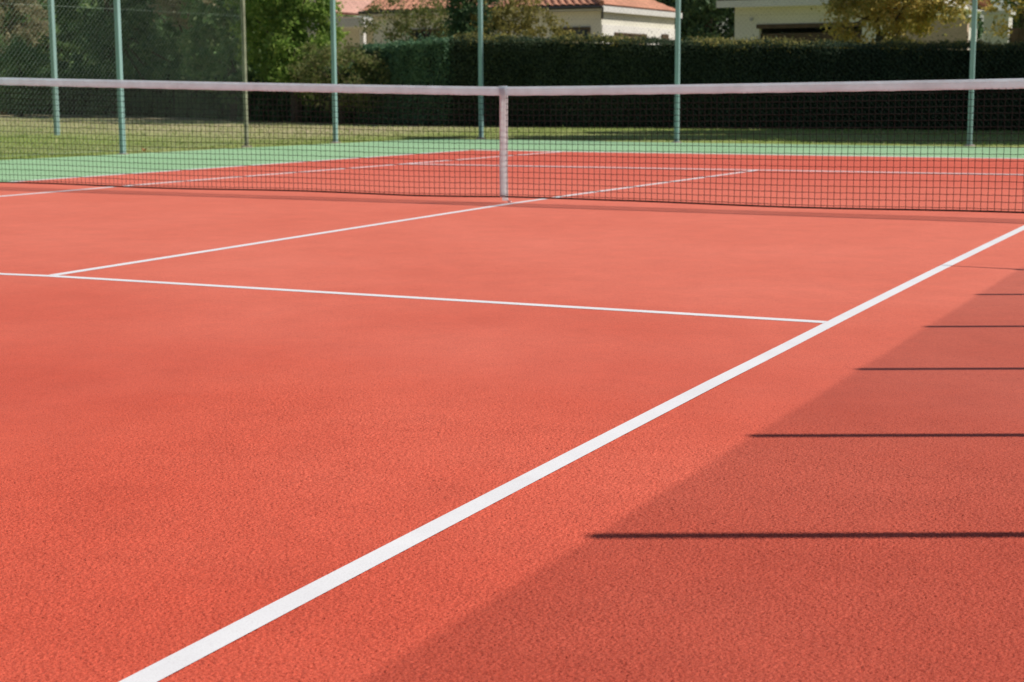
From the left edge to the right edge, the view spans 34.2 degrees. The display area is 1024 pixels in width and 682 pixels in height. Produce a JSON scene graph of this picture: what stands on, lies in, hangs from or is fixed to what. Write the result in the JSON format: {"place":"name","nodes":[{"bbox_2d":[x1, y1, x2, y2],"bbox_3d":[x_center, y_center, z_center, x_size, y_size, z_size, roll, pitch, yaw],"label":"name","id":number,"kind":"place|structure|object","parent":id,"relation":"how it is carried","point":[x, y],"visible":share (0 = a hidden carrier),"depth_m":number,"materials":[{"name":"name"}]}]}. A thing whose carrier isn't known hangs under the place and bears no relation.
{"place":"outdoors","nodes":[
{"label":"outdoors","id":0,"kind":"place"},
{"bbox_2d":[0,150,1023,681],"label":"red court","id":1,"kind":"object","parent":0,"point":[182,466],"visible":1,"depth_m":4.83,"materials":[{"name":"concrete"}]},
{"bbox_2d":[0,150,1023,681],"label":"court lines","id":2,"kind":"object","parent":1,"relation":"on","point":[222,636],"visible":0.98,"depth_m":4.50,"materials":[{"name":"white paint"}]},
{"bbox_2d":[0,139,1023,181],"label":"green court surround","id":3,"kind":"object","parent":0,"point":[361,151],"visible":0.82,"depth_m":23.45,"materials":[{"name":"concrete"}]},
{"bbox_2d":[0,0,1023,156],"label":"chain link fence","id":4,"kind":"object","parent":3,"relation":"on","point":[118,46],"visible":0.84,"depth_m":26.09,"materials":[{"name":"green metal"}]},
{"bbox_2d":[0,114,1023,159],"bbox_3d":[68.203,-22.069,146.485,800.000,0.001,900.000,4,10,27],"label":"ground","id":5,"kind":"structure","parent":0,"point":[599,132],"depth_m":31.38,"materials":[{"name":"green plant"}]},
{"bbox_2d":[0,0,48,114],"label":"tan tree","id":6,"kind":"object","parent":5,"relation":"on","point":[10,29],"visible":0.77,"depth_m":54.41,"materials":[{"name":"green plant"}]},
{"bbox_2d":[0,33,62,116],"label":"round shrub","id":7,"kind":"object","parent":5,"relation":"on","point":[23,61],"visible":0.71,"depth_m":51.56,"materials":[{"name":"green plant"}]},
{"bbox_2d":[0,0,103,67],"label":"garden tree","id":8,"kind":"object","parent":5,"relation":"on","point":[62,50],"visible":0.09,"depth_m":59.40,"materials":[{"name":"green plant"}]},
{"bbox_2d":[48,0,59,134],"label":"steel pole","id":9,"kind":"object","parent":5,"relation":"on","point":[55,101],"visible":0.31,"depth_m":32.77,"materials":[{"name":"green metal"}]},
{"bbox_2d":[84,0,147,63],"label":"garden tree","id":10,"kind":"object","parent":5,"relation":"on","point":[91,2],"depth_m":68.24,"materials":[{"name":"green plant"}]},
{"bbox_2d":[44,0,188,115],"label":"dark conifer","id":11,"kind":"object","parent":5,"relation":"on","point":[128,46],"visible":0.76,"depth_m":50.44,"materials":[{"name":"green plant"}]},
{"bbox_2d":[93,0,168,67],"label":"garden tree","id":12,"kind":"object","parent":5,"relation":"on","point":[137,62],"depth_m":63.77,"materials":[{"name":"green plant"}]},
{"bbox_2d":[145,0,223,45],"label":"tan tree","id":13,"kind":"object","parent":5,"relation":"on","point":[176,14],"visible":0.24,"depth_m":48.43,"materials":[{"name":"green plant"}]},
{"bbox_2d":[4,54,366,123],"bbox_3d":[-10.279,-7.562,49.862,2.840,1.764,23.554,-8,12,-40],"label":"rough hedge","id":14,"kind":"object","parent":5,"relation":"on","point":[274,117],"visible":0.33,"depth_m":47.44,"materials":[{"name":"green plant"}]},
{"bbox_2d":[147,0,264,68],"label":"garden tree","id":15,"kind":"object","parent":5,"relation":"on","point":[214,44],"visible":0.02,"depth_m":59.45,"materials":[{"name":"green plant"}]},
{"bbox_2d":[171,0,289,119],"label":"dark conifer","id":16,"kind":"object","parent":5,"relation":"on","point":[218,66],"visible":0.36,"depth_m":44.71,"materials":[{"name":"green plant"}]},
{"bbox_2d":[223,0,349,122],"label":"tree","id":17,"kind":"object","parent":5,"relation":"on","point":[295,9],"visible":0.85,"depth_m":41.85,"materials":[{"name":"green plant"}]},
{"bbox_2d":[302,0,373,66],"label":"pink roof house","id":18,"kind":"structure","parent":5,"relation":"on","point":[352,5],"depth_m":73.96,"materials":[{"name":"paint"}]},
{"bbox_2d":[283,38,396,124],"bbox_3d":[-4.315,-6.237,40.128,3.445,2.113,1.923,8,12,43],"label":"olive shrub","id":19,"kind":"object","parent":5,"relation":"on","point":[324,55],"visible":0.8,"depth_m":39.85,"materials":[{"name":"green plant"}]},
{"bbox_2d":[336,14,358,16],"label":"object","id":20,"kind":"object","parent":5,"relation":"on","point":[347,15],"depth_m":85.90,"materials":[{"name":"plant"}]},
{"bbox_2d":[355,0,463,42],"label":"olive shrub","id":21,"kind":"object","parent":5,"relation":"on","point":[404,27],"visible":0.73,"depth_m":44.59,"materials":[{"name":"green plant"}]},
{"bbox_2d":[353,24,472,125],"bbox_3d":[-2.334,-6.333,39.604,1.279,2.345,3.750,-8,12,-41],"label":"clipped hedge","id":22,"kind":"object","parent":5,"relation":"on","point":[440,64],"visible":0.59,"depth_m":38.89,"materials":[{"name":"green plant"}]},
{"bbox_2d":[438,0,509,37],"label":"cone tree","id":23,"kind":"object","parent":5,"relation":"on","point":[460,23],"visible":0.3,"depth_m":43.06,"materials":[{"name":"green plant"}]},
{"bbox_2d":[457,0,579,42],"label":"yellowing shrub","id":24,"kind":"object","parent":5,"relation":"on","point":[500,26],"visible":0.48,"depth_m":42.15,"materials":[{"name":"green plant"}]},
{"bbox_2d":[358,0,681,44],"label":"red roof house","id":25,"kind":"structure","parent":5,"relation":"on","point":[616,25],"depth_m":56.88,"materials":[{"name":"paint"}]},
{"bbox_2d":[555,27,589,41],"bbox_3d":[2.004,-10.206,55.496,1.300,0.480,0.057,4,10,27],"label":"window","id":26,"kind":"structure","parent":25,"relation":"in","point":[581,29],"depth_m":55.37,"materials":[{"name":"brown wood"}]},
{"bbox_2d":[614,32,646,44],"bbox_3d":[4.091,-9.998,57.219,0.057,1.120,2.800,4,10,27],"label":"window","id":27,"kind":"structure","parent":25,"relation":"in","point":[624,34],"depth_m":56.97,"materials":[{"name":"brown wood"}]},
{"bbox_2d":[661,34,668,44],"bbox_3d":[5.514,-9.715,60.109,0.052,2.660,0.600,4,10,27],"label":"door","id":28,"kind":"structure","parent":25,"relation":"in","point":[666,36],"depth_m":59.88,"materials":[{"name":"wood"}]},
{"bbox_2d":[656,0,734,45],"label":"garden tree","id":29,"kind":"object","parent":5,"relation":"on","point":[704,14],"visible":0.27,"depth_m":64.60,"materials":[{"name":"green plant"}]},
{"bbox_2d":[449,28,1023,129],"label":"clipped hedge","id":30,"kind":"object","parent":5,"relation":"on","point":[704,59],"visible":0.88,"depth_m":35.29,"materials":[{"name":"green plant"}]},
{"bbox_2d":[716,0,991,49],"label":"garage house","id":31,"kind":"structure","parent":5,"relation":"on","point":[747,21],"depth_m":47.88,"materials":[{"name":"cream plaster"},{"name":"terracotta tile"},{"name":"brown wood"}]},
{"bbox_2d":[761,32,861,47],"bbox_3d":[8.568,-7.638,47.852,3.000,2.390,0.065,4,10,27],"label":"garage door","id":32,"kind":"structure","parent":31,"relation":"in","point":[797,36],"depth_m":47.75,"materials":[{"name":"brown wood"}]},
{"bbox_2d":[810,0,978,48],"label":"yellow tree","id":33,"kind":"object","parent":5,"relation":"on","point":[903,16],"visible":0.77,"depth_m":37.11,"materials":[{"name":"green plant"}]},
{"bbox_2d":[977,1,992,40],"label":"garden tree","id":34,"kind":"object","parent":5,"relation":"on","point":[980,23],"depth_m":66.55,"materials":[{"name":"green plant"}]},
{"bbox_2d":[967,0,1023,40],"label":"yellow tree","id":35,"kind":"object","parent":5,"relation":"on","point":[991,9],"visible":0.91,"depth_m":38.62,"materials":[{"name":"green plant"}]},
{"bbox_2d":[990,0,1023,27],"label":"garden tree","id":36,"kind":"object","parent":5,"relation":"on","point":[1014,23],"visible":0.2,"depth_m":64.48,"materials":[{"name":"green plant"}]},
{"bbox_2d":[895,15,971,49],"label":"garden wall","id":37,"kind":"structure","parent":0,"point":[958,32],"depth_m":43.08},
{"bbox_2d":[981,10,1023,50],"bbox_3d":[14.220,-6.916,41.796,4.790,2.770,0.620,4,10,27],"label":"house","id":38,"kind":"structure","parent":0,"point":[994,39],"depth_m":42.34,"materials":[{"name":"beige paint"}]},
{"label":"net post","id":39,"kind":"object","parent":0,"visible":0},
{"bbox_2d":[0,77,1023,212],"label":"tennis net","id":40,"kind":"object","parent":39,"relation":"attached to","point":[503,93],"visible":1,"depth_m":13.49,"materials":[{"name":"fabric"}]}
]}

